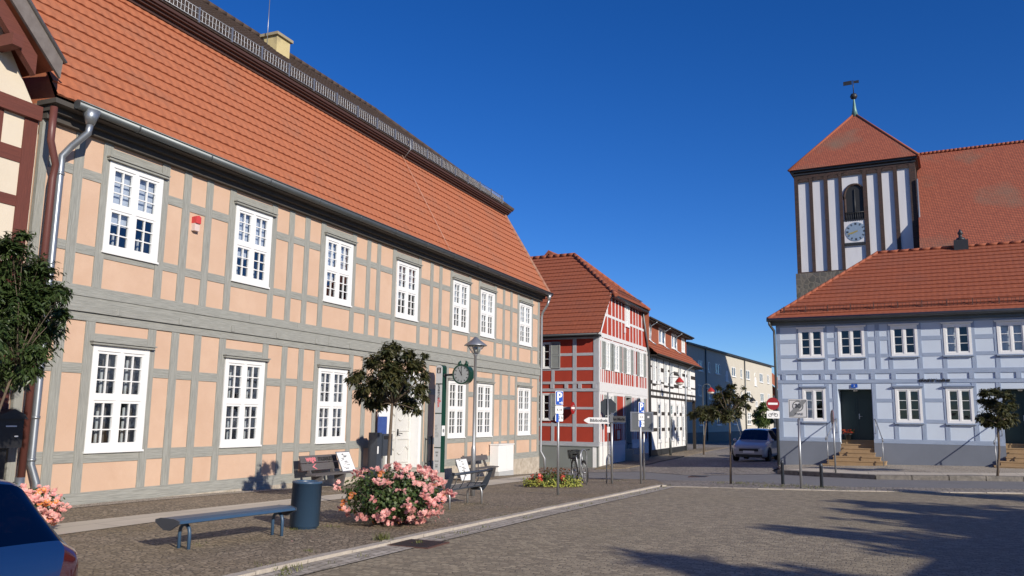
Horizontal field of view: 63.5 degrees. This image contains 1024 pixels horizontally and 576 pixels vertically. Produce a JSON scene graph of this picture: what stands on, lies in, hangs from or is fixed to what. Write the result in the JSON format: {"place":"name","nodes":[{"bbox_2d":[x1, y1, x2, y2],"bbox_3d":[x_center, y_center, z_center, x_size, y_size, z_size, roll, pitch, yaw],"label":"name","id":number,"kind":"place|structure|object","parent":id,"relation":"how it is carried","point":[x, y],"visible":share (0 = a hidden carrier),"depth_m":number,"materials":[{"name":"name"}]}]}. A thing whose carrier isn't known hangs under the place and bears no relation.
{"place":"outdoors","nodes":[
{"label":"outdoors","id":0,"kind":"place"},
{"bbox_2d":[50,475,565,534],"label":"footpath","id":1,"kind":"structure","parent":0,"point":[71,527],"depth_m":13.29,"materials":[{"name":"grey stone"}]},
{"bbox_2d":[48,472,664,575],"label":"pavement","id":2,"kind":"structure","parent":0,"point":[151,549],"depth_m":11.76,"materials":[{"name":"stone"}]},
{"bbox_2d":[0,409,27,479],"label":"letter box","id":3,"kind":"object","parent":2,"relation":"on","point":[11,427],"visible":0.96,"depth_m":13.10,"materials":[{"name":"black paint"}]},
{"bbox_2d":[0,229,73,409],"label":"tree","id":4,"kind":"object","parent":2,"relation":"on","point":[26,333],"visible":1,"depth_m":10.52,"materials":[{"name":"green plant"}]},
{"bbox_2d":[16,483,71,525],"bbox_3d":[-6.781,2.983,11.187,1.599,0.731,1.411,1,-9,0],"label":"rose bush","id":5,"kind":"object","parent":2,"relation":"on","point":[53,515],"visible":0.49,"depth_m":11.01,"materials":[{"name":"pink plant"}]},
{"bbox_2d":[155,505,296,549],"bbox_3d":[-3.631,3.096,10.651,0.430,0.440,1.908,-4,-10,30],"label":"bench","id":6,"kind":"object","parent":2,"relation":"on","point":[168,523],"visible":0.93,"depth_m":10.36,"materials":[{"name":"blue paint"}]},
{"bbox_2d":[48,473,539,509],"bbox_3d":[-3.622,5.625,23.614,0.400,0.728,25.600,-3,-10,23],"label":"wall strip","id":7,"kind":"object","parent":2,"relation":"on","point":[125,501],"depth_m":16.42,"materials":[{"name":"grey stone"}]},
{"bbox_2d":[289,480,322,529],"bbox_3d":[-3.041,3.195,12.207,0.438,0.688,0.438,2,-9,0],"label":"litter bin","id":8,"kind":"object","parent":2,"relation":"on","point":[306,498],"visible":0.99,"depth_m":12.04,"materials":[{"name":"blue metal"}]},
{"bbox_2d":[299,454,350,486],"bbox_3d":[-4.675,4.597,20.628,0.580,0.840,1.510,-3,-10,23],"label":"museum bench","id":9,"kind":"object","parent":2,"relation":"on","point":[325,464],"visible":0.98,"depth_m":20.66,"materials":[{"name":"grey wood"}]},
{"bbox_2d":[335,451,354,471],"bbox_3d":[-4.277,4.458,21.291,0.265,0.490,0.600,-3,-10,23],"label":"poster board","id":10,"kind":"object","parent":9,"relation":"on","point":[344,458],"visible":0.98,"depth_m":21.26,"materials":[{"name":"paper"}]},
{"bbox_2d":[367,432,392,482],"bbox_3d":[-3.676,4.795,23.056,0.330,1.520,0.740,-3,-10,23],"label":"letter box stand","id":11,"kind":"object","parent":2,"relation":"on","point":[377,446],"visible":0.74,"depth_m":22.82,"materials":[{"name":"paint"}]},
{"bbox_2d":[342,339,430,476],"bbox_3d":[-2.300,2.470,14.781,1.707,3.171,1.579,1,-9,0],"label":"tree","id":12,"kind":"object","parent":2,"relation":"on","point":[390,373],"visible":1,"depth_m":14.68,"materials":[{"name":"green plant"}]},
{"bbox_2d":[333,461,457,525],"bbox_3d":[-1.804,3.195,12.846,1.722,1.019,1.636,-6,-11,39],"label":"rose bush","id":13,"kind":"object","parent":2,"relation":"on","point":[383,502],"visible":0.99,"depth_m":12.56,"materials":[{"name":"pink plant"}]},
{"bbox_2d":[223,484,666,575],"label":"pavement kerb","id":14,"kind":"structure","parent":2,"relation":"on","point":[279,565],"depth_m":11.10,"materials":[{"name":"stone"}]},
{"bbox_2d":[433,360,473,472],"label":"information pillar","id":15,"kind":"structure","parent":2,"relation":"on","point":[463,374],"depth_m":26.28,"materials":[{"name":"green metal"}]},
{"bbox_2d":[455,458,470,480],"bbox_3d":[-1.562,5.923,26.915,0.279,0.720,0.789,-3,-10,23],"label":"poster board","id":16,"kind":"object","parent":2,"relation":"on","point":[462,465],"visible":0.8,"depth_m":26.88,"materials":[{"name":"paper"}]},
{"bbox_2d":[433,468,493,509],"bbox_3d":[-0.972,3.851,15.846,0.580,0.740,1.781,-3,-10,22],"label":"bench","id":17,"kind":"object","parent":2,"relation":"on","point":[480,486],"visible":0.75,"depth_m":16.02,"materials":[{"name":"paint"}]},
{"bbox_2d":[464,337,486,495],"bbox_3d":[-0.858,2.907,18.766,0.526,3.623,0.526,1,-9,0],"label":"street lamp","id":18,"kind":"object","parent":2,"relation":"on","point":[475,343],"visible":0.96,"depth_m":18.78,"materials":[{"name":"metal"}]},
{"bbox_2d":[461,454,498,478],"bbox_3d":[-1.142,6.247,28.867,0.580,0.830,2.069,-3,-10,23],"label":"museum bench","id":19,"kind":"object","parent":2,"relation":"on","point":[481,457],"visible":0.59,"depth_m":29.27,"materials":[{"name":"grey wood"}]},
{"bbox_2d":[490,443,514,475],"bbox_3d":[-0.378,6.537,31.421,0.390,1.230,1.489,-3,-10,23],"label":"utility cabinet","id":20,"kind":"object","parent":2,"relation":"on","point":[501,455],"visible":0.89,"depth_m":31.04,"materials":[{"name":"white metal"}]},
{"bbox_2d":[176,479,895,575],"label":"joint grass","id":21,"kind":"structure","parent":2,"relation":"on","point":[380,537],"depth_m":11.09,"materials":[{"name":"green plant"}]},
{"bbox_2d":[523,467,582,487],"bbox_3d":[1.112,5.137,22.458,1.654,0.538,1.567,1,-9,0],"label":"flower bed","id":22,"kind":"object","parent":2,"relation":"on","point":[543,480],"visible":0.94,"depth_m":22.16,"materials":[{"name":"green plant"}]},
{"bbox_2d":[555,391,562,494],"bbox_3d":[1.080,3.644,19.258,0.213,2.482,0.087,5,-10,-28],"label":"parking sign","id":23,"kind":"object","parent":2,"relation":"on","point":[558,407],"visible":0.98,"depth_m":19.32,"materials":[{"name":"metal"}]},
{"bbox_2d":[567,449,589,482],"bbox_3d":[2.001,5.313,24.690,0.619,1.001,1.724,-1,-8,-12],"label":"bicycle","id":24,"kind":"object","parent":2,"relation":"on","point":[574,458],"visible":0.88,"depth_m":24.85,"materials":[{"name":"metal"}]},
{"bbox_2d":[580,449,586,484],"bbox_3d":[1.993,5.042,23.081,0.044,1.098,0.444,-4,-10,30],"label":"cycle stand","id":25,"kind":"object","parent":2,"relation":"on","point":[586,464],"visible":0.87,"depth_m":23.18,"materials":[{"name":"metal"}]},
{"bbox_2d":[584,413,624,483],"bbox_3d":[2.696,4.668,23.893,1.230,2.113,0.254,-2,-9,20],"label":"finger post","id":26,"kind":"object","parent":2,"relation":"on","point":[600,420],"visible":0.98,"depth_m":23.97,"materials":[{"name":"metal"}]},
{"bbox_2d":[638,401,643,483],"bbox_3d":[3.701,4.472,23.750,0.221,2.435,0.088,7,-11,-34],"label":"parking sign","id":27,"kind":"object","parent":2,"relation":"on","point":[640,411],"visible":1,"depth_m":23.80,"materials":[{"name":"metal"}]},
{"bbox_2d":[630,412,653,480],"bbox_3d":[4.049,4.944,25.732,0.707,2.239,0.159,-1,-9,14],"label":"notice board","id":28,"kind":"object","parent":2,"relation":"on","point":[648,423],"visible":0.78,"depth_m":25.76,"materials":[{"name":"metal"}]},
{"bbox_2d":[300,468,779,575],"bbox_3d":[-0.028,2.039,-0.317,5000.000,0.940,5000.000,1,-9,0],"label":"ground","id":29,"kind":"structure","parent":0,"point":[775,470],"depth_m":13.17,"materials":[{"name":"grey stone"}]},
{"bbox_2d":[0,0,66,485],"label":"house","id":30,"kind":"structure","parent":29,"relation":"on","point":[29,46],"depth_m":13.82,"materials":[{"name":"beige paint"}]},
{"bbox_2d":[3,0,553,506],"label":"museum","id":31,"kind":"structure","parent":29,"relation":"on","point":[261,246],"depth_m":19.31,"materials":[{"name":"orange paint"}]},
{"bbox_2d":[83,340,156,453],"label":"window","id":32,"kind":"structure","parent":31,"relation":"in","point":[119,375],"depth_m":15.75,"materials":[{"name":"white paint"}]},
{"bbox_2d":[101,155,170,264],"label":"window","id":33,"kind":"structure","parent":31,"relation":"in","point":[135,191],"depth_m":16.25,"materials":[{"name":"white paint"}]},
{"bbox_2d":[219,354,270,447],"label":"window","id":34,"kind":"structure","parent":31,"relation":"in","point":[243,383],"depth_m":18.90,"materials":[{"name":"white paint"}]},
{"bbox_2d":[231,200,278,288],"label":"window","id":35,"kind":"structure","parent":31,"relation":"in","point":[253,224],"depth_m":19.40,"materials":[{"name":"white paint"}]},
{"bbox_2d":[315,364,352,443],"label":"window","id":36,"kind":"structure","parent":31,"relation":"in","point":[332,392],"depth_m":22.00,"materials":[{"name":"white paint"}]},
{"bbox_2d":[323,231,358,306],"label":"window","id":37,"kind":"structure","parent":31,"relation":"in","point":[338,270],"depth_m":22.57,"materials":[{"name":"white paint"}]},
{"bbox_2d":[377,409,387,433],"bbox_3d":[-3.740,3.853,23.879,0.045,0.810,0.460,-3,-10,23],"label":"hanging banner","id":38,"kind":"object","parent":31,"relation":"attached to","point":[382,424],"visible":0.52,"depth_m":23.86,"materials":[{"name":"blue fabric"}]},
{"bbox_2d":[395,257,422,321],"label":"window","id":39,"kind":"structure","parent":31,"relation":"in","point":[407,271],"depth_m":25.94,"materials":[{"name":"white paint"}]},
{"bbox_2d":[447,378,465,438],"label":"window","id":40,"kind":"structure","parent":31,"relation":"in","point":[456,392],"depth_m":28.70,"materials":[{"name":"white paint"}]},
{"bbox_2d":[452,276,472,333],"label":"window","id":41,"kind":"structure","parent":31,"relation":"in","point":[461,287],"depth_m":29.36,"materials":[{"name":"white paint"}]},
{"bbox_2d":[476,381,495,436],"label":"window","id":42,"kind":"structure","parent":31,"relation":"in","point":[484,388],"depth_m":30.86,"materials":[{"name":"white paint"}]},
{"bbox_2d":[480,286,497,338],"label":"window","id":43,"kind":"structure","parent":31,"relation":"in","point":[487,312],"depth_m":31.44,"materials":[{"name":"white paint"}]},
{"bbox_2d":[517,385,533,435],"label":"window","id":44,"kind":"structure","parent":31,"relation":"in","point":[524,394],"depth_m":34.38,"materials":[{"name":"white paint"}]},
{"bbox_2d":[519,300,533,346],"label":"window","id":45,"kind":"structure","parent":31,"relation":"in","point":[525,316],"depth_m":34.92,"materials":[{"name":"white paint"}]},
{"bbox_2d":[530,253,650,466],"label":"house","id":46,"kind":"structure","parent":29,"relation":"on","point":[595,335],"depth_m":40.64,"materials":[{"name":"red paint"}]},
{"bbox_2d":[539,342,550,368],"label":"window","id":47,"kind":"structure","parent":46,"relation":"in","point":[546,345],"depth_m":40.35,"materials":[{"name":"white paint"}]},
{"bbox_2d":[539,393,550,420],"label":"window","id":48,"kind":"structure","parent":46,"relation":"in","point":[545,396],"depth_m":40.05,"materials":[{"name":"white paint"}]},
{"bbox_2d":[605,341,610,370],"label":"window","id":49,"kind":"structure","parent":46,"relation":"in","point":[607,343],"depth_m":40.28,"materials":[{"name":"white paint"}]},
{"bbox_2d":[613,344,619,372],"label":"window","id":50,"kind":"structure","parent":46,"relation":"in","point":[616,346],"depth_m":41.74,"materials":[{"name":"white paint"}]},
{"bbox_2d":[625,305,629,327],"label":"window","id":51,"kind":"structure","parent":46,"relation":"in","point":[627,309],"depth_m":44.03,"materials":[{"name":"white paint"}]},
{"bbox_2d":[626,348,630,374],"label":"window","id":52,"kind":"structure","parent":46,"relation":"in","point":[628,350],"depth_m":43.98,"materials":[{"name":"white paint"}]},
{"bbox_2d":[625,396,631,448],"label":"door","id":53,"kind":"structure","parent":46,"relation":"in","point":[628,399],"depth_m":43.63,"materials":[{"name":"wood"}]},
{"bbox_2d":[639,352,643,376],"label":"window","id":54,"kind":"structure","parent":46,"relation":"in","point":[641,354],"depth_m":46.45,"materials":[{"name":"white paint"}]},
{"bbox_2d":[647,316,703,456],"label":"house","id":55,"kind":"structure","parent":29,"relation":"on","point":[667,350],"depth_m":53.29,"materials":[{"name":"white paint"}]},
{"bbox_2d":[652,358,656,383],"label":"window","id":56,"kind":"structure","parent":55,"relation":"in","point":[653,359],"depth_m":49.16,"materials":[{"name":"white paint"}]},
{"bbox_2d":[657,359,660,384],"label":"window","id":57,"kind":"structure","parent":55,"relation":"in","point":[658,361],"depth_m":50.27,"materials":[{"name":"white paint"}]},
{"bbox_2d":[657,402,661,442],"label":"window","id":58,"kind":"structure","parent":55,"relation":"in","point":[659,416],"depth_m":50.03,"materials":[{"name":"white paint"}]},
{"bbox_2d":[658,327,665,345],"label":"window","id":59,"kind":"structure","parent":55,"relation":"in","point":[660,331],"depth_m":53.61,"materials":[{"name":"white paint"}]},
{"bbox_2d":[664,361,668,385],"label":"window","id":60,"kind":"structure","parent":55,"relation":"in","point":[665,363],"depth_m":52.03,"materials":[{"name":"white paint"}]},
{"bbox_2d":[665,402,668,441],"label":"window","id":61,"kind":"structure","parent":55,"relation":"in","point":[666,404],"depth_m":51.55,"materials":[{"name":"white paint"}]},
{"bbox_2d":[670,363,673,386],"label":"window","id":62,"kind":"structure","parent":55,"relation":"in","point":[671,365],"depth_m":53.86,"materials":[{"name":"white paint"}]},
{"bbox_2d":[671,403,673,440],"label":"window","id":63,"kind":"structure","parent":55,"relation":"in","point":[672,404],"depth_m":53.37,"materials":[{"name":"white paint"}]},
{"bbox_2d":[671,333,677,350],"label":"window","id":64,"kind":"structure","parent":55,"relation":"in","point":[673,337],"depth_m":56.63,"materials":[{"name":"white paint"}]},
{"bbox_2d":[676,403,680,440],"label":"window","id":65,"kind":"structure","parent":55,"relation":"in","point":[677,405],"depth_m":54.92,"materials":[{"name":"white paint"}]},
{"bbox_2d":[678,366,682,388],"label":"window","id":66,"kind":"structure","parent":55,"relation":"in","point":[679,367],"depth_m":56.47,"materials":[{"name":"white paint"}]},
{"bbox_2d":[681,337,684,352],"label":"window","id":67,"kind":"structure","parent":55,"relation":"in","point":[682,339],"depth_m":59.39,"materials":[{"name":"white paint"}]},
{"bbox_2d":[682,404,685,439],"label":"window","id":68,"kind":"structure","parent":55,"relation":"in","point":[683,405],"depth_m":56.49,"materials":[{"name":"white paint"}]},
{"bbox_2d":[687,368,690,389],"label":"window","id":69,"kind":"structure","parent":55,"relation":"in","point":[688,371],"depth_m":59.05,"materials":[{"name":"white paint"}]},
{"bbox_2d":[685,342,773,443],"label":"apartment block","id":70,"kind":"structure","parent":29,"relation":"on","point":[724,369],"depth_m":94.18,"materials":[{"name":"white paint"}]},
{"bbox_2d":[715,363,720,374],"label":"window","id":71,"kind":"structure","parent":70,"relation":"in","point":[717,366],"depth_m":92.45,"materials":[{"name":"glass"}]},
{"bbox_2d":[772,373,778,427],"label":"house","id":72,"kind":"structure","parent":29,"relation":"on","point":[773,389],"depth_m":118.64,"materials":[{"name":"grey stone"}]},
{"bbox_2d":[766,229,1023,468],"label":"house","id":73,"kind":"structure","parent":29,"relation":"on","point":[899,357],"depth_m":30.86,"materials":[{"name":"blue paint"}]},
{"bbox_2d":[766,397,779,417],"bbox_3d":[10.181,4.675,32.259,0.529,0.806,0.190,1,-9,0],"label":"no entry sign","id":74,"kind":"object","parent":73,"relation":"attached to","point":[772,403],"visible":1,"depth_m":32.21,"materials":[{"name":"red metal"}]},
{"bbox_2d":[796,326,825,359],"bbox_3d":[11.695,2.163,32.272,1.084,1.251,0.542,-4,-10,28],"label":"window","id":75,"kind":"structure","parent":73,"relation":"in","point":[811,340],"depth_m":32.25,"materials":[{"name":"white paint"}]},
{"bbox_2d":[800,386,827,422],"bbox_3d":[11.678,4.494,31.902,0.998,1.380,0.542,-4,-10,28],"label":"window","id":76,"kind":"structure","parent":73,"relation":"in","point":[815,396],"depth_m":31.81,"materials":[{"name":"white paint"}]},
{"bbox_2d":[842,429,854,439],"bbox_3d":[12.757,5.552,31.397,0.473,0.410,0.378,-2,-9,17],"label":"potted plant","id":77,"kind":"object","parent":73,"relation":"on","point":[848,436],"visible":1,"depth_m":31.34,"materials":[{"name":"red plant"}]},
{"bbox_2d":[835,325,866,358],"bbox_3d":[12.969,2.076,31.597,1.084,1.251,0.542,-4,-10,28],"label":"window","id":78,"kind":"structure","parent":73,"relation":"in","point":[851,344],"depth_m":31.58,"materials":[{"name":"white paint"}]},
{"bbox_2d":[838,389,873,447],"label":"door","id":79,"kind":"structure","parent":73,"relation":"in","point":[855,405],"depth_m":31.61,"materials":[{"name":"wood"}]},
{"bbox_2d":[888,323,919,357],"bbox_3d":[14.576,1.965,30.744,1.049,1.251,0.542,-4,-10,28],"label":"window","id":80,"kind":"structure","parent":73,"relation":"in","point":[904,340],"depth_m":30.70,"materials":[{"name":"white paint"}]},
{"bbox_2d":[892,386,924,423],"bbox_3d":[14.571,4.296,30.368,1.041,1.380,0.542,-4,-10,28],"label":"window","id":81,"kind":"structure","parent":73,"relation":"in","point":[908,399],"depth_m":30.34,"materials":[{"name":"white paint"}]},
{"bbox_2d":[940,321,974,356],"bbox_3d":[16.112,1.860,29.929,1.041,1.251,0.542,-4,-10,28],"label":"window","id":82,"kind":"structure","parent":73,"relation":"in","point":[957,337],"depth_m":29.89,"materials":[{"name":"white paint"}]},
{"bbox_2d":[943,386,976,424],"bbox_3d":[16.023,4.197,29.597,1.015,1.380,0.542,-4,-10,28],"label":"window","id":83,"kind":"structure","parent":73,"relation":"in","point":[959,401],"depth_m":29.58,"materials":[{"name":"white paint"}]},
{"bbox_2d":[993,319,1023,355],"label":"window","id":84,"kind":"structure","parent":73,"relation":"in","point":[1010,335],"depth_m":29.05,"materials":[{"name":"white paint"}]},
{"bbox_2d":[1001,389,1023,443],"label":"door","id":85,"kind":"structure","parent":73,"relation":"in","point":[1015,435],"depth_m":29.17,"materials":[{"name":"wood"}]},
{"bbox_2d":[787,80,1023,298],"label":"church","id":86,"kind":"structure","parent":29,"relation":"on","point":[864,188],"depth_m":70.17,"materials":[{"name":"tile"}]},
{"bbox_2d":[209,0,1023,388],"label":"sky","id":87,"kind":"structure","parent":0,"point":[654,143],"materials":[{"name":"blue"}]},
{"bbox_2d":[539,441,777,474],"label":"cobbled street","id":88,"kind":"structure","parent":0,"point":[715,462],"depth_m":36.78,"materials":[{"name":"grey stone"}]},
{"bbox_2d":[686,405,718,454],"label":"tree","id":89,"kind":"object","parent":88,"relation":"on","point":[700,414],"visible":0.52,"depth_m":51.16,"materials":[{"name":"green plant"}]},
{"bbox_2d":[745,393,755,428],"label":"swan neck lamp","id":90,"kind":"object","parent":88,"relation":"on","point":[753,400],"visible":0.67,"depth_m":71.21,"materials":[{"name":"metal"}]},
{"bbox_2d":[732,428,779,460],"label":"parked car","id":91,"kind":"object","parent":88,"relation":"on","point":[756,442],"visible":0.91,"depth_m":40.41,"materials":[{"name":"white paint"}]},
{"bbox_2d":[750,401,774,428],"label":"tree","id":92,"kind":"object","parent":88,"relation":"on","point":[759,420],"visible":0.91,"depth_m":72.64,"materials":[{"name":"green plant"}]},
{"bbox_2d":[595,447,727,468],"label":"red house pavement","id":93,"kind":"structure","parent":0,"point":[650,460],"depth_m":44.64,"materials":[{"name":"stone"}]},
{"bbox_2d":[601,392,615,465],"bbox_3d":[4.467,6.615,38.554,0.759,3.468,0.082,0,-9,6],"label":"stop sign","id":94,"kind":"object","parent":93,"relation":"on","point":[608,407],"visible":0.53,"depth_m":38.71,"materials":[{"name":"metal"}]},
{"bbox_2d":[669,372,683,454],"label":"swan neck lamp","id":95,"kind":"object","parent":93,"relation":"on","point":[679,381],"visible":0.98,"depth_m":49.47,"materials":[{"name":"metal"}]},
{"bbox_2d":[702,384,714,440],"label":"swan neck lamp","id":96,"kind":"object","parent":93,"relation":"on","point":[710,390],"visible":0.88,"depth_m":58.45,"materials":[{"name":"metal"}]},
{"bbox_2d":[303,487,1023,575],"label":"plaza","id":97,"kind":"structure","parent":0,"point":[685,531],"depth_m":11.63,"materials":[{"name":"grey stone"}]},
{"bbox_2d":[0,479,77,575],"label":"blue car","id":98,"kind":"object","parent":97,"relation":"on","point":[33,542],"visible":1,"depth_m":4.09,"materials":[{"name":"paint"}]},
{"bbox_2d":[253,486,671,575],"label":"gutter strip","id":99,"kind":"object","parent":97,"relation":"on","point":[323,564],"visible":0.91,"depth_m":11.51,"materials":[{"name":"grey stone"}]},
{"bbox_2d":[388,539,448,548],"bbox_3d":[-1.226,3.369,10.873,0.600,0.042,0.600,-3,-10,23],"label":"drain cover","id":100,"kind":"object","parent":99,"relation":"on","point":[427,544],"visible":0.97,"depth_m":10.81,"materials":[{"name":"metal"}]},
{"bbox_2d":[667,486,1023,493],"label":"seam kerb","id":101,"kind":"structure","parent":97,"relation":"on","point":[849,490],"depth_m":20.92,"materials":[{"name":"stone"}]},
{"bbox_2d":[539,471,1023,488],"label":"road","id":102,"kind":"structure","parent":0,"point":[813,480],"depth_m":24.77,"materials":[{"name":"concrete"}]},
{"bbox_2d":[658,480,1023,492],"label":"verge strip","id":103,"kind":"object","parent":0,"point":[703,483],"visible":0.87,"depth_m":22.01,"materials":[{"name":"grey stone"}]},
{"bbox_2d":[704,382,751,483],"bbox_3d":[6.268,4.233,23.938,1.365,2.977,1.568,-2,-9,16],"label":"tree","id":104,"kind":"object","parent":103,"relation":"on","point":[722,410],"visible":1,"depth_m":23.89,"materials":[{"name":"green plant"}]},
{"bbox_2d":[780,460,784,483],"bbox_3d":[7.624,5.210,23.328,0.103,0.727,0.103,1,-9,0],"label":"bollard","id":105,"kind":"object","parent":103,"relation":"on","point":[782,471],"visible":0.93,"depth_m":23.30,"materials":[{"name":"metal"}]},
{"bbox_2d":[788,399,807,487],"bbox_3d":[7.633,4.169,21.959,0.496,2.420,0.096,-5,-10,32],"label":"zone sign","id":106,"kind":"object","parent":103,"relation":"on","point":[798,408],"visible":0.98,"depth_m":22.02,"materials":[{"name":"metal"}]},
{"bbox_2d":[819,463,823,487],"bbox_3d":[8.240,5.011,22.048,0.098,0.689,0.098,1,-9,0],"label":"bollard","id":107,"kind":"object","parent":103,"relation":"on","point":[821,474],"visible":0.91,"depth_m":22.02,"materials":[{"name":"metal"}]},
{"bbox_2d":[778,465,1023,476],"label":"sidewalk","id":108,"kind":"structure","parent":0,"point":[936,469],"depth_m":27.83,"materials":[{"name":"grey stone"}]},
{"bbox_2d":[777,470,1023,481],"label":"street kerb","id":109,"kind":"structure","parent":108,"relation":"on","point":[923,477],"depth_m":24.84,"materials":[{"name":"stone"}]},
{"bbox_2d":[830,410,836,472],"bbox_3d":[10.286,4.941,26.435,0.073,2.096,0.433,-1,-9,10],"label":"edge on sign","id":110,"kind":"object","parent":109,"relation":"on","point":[832,416],"visible":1,"depth_m":26.43,"materials":[{"name":"metal"}]},
{"bbox_2d":[975,387,1020,475],"bbox_3d":[14.447,4.293,24.575,1.217,2.755,1.566,-4,-10,30],"label":"tree","id":111,"kind":"object","parent":109,"relation":"on","point":[1000,420],"visible":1,"depth_m":24.68,"materials":[{"name":"green plant"}]},
{"bbox_2d":[790,468,1023,475],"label":"slab strip","id":112,"kind":"object","parent":108,"relation":"on","point":[902,473],"visible":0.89,"depth_m":25.66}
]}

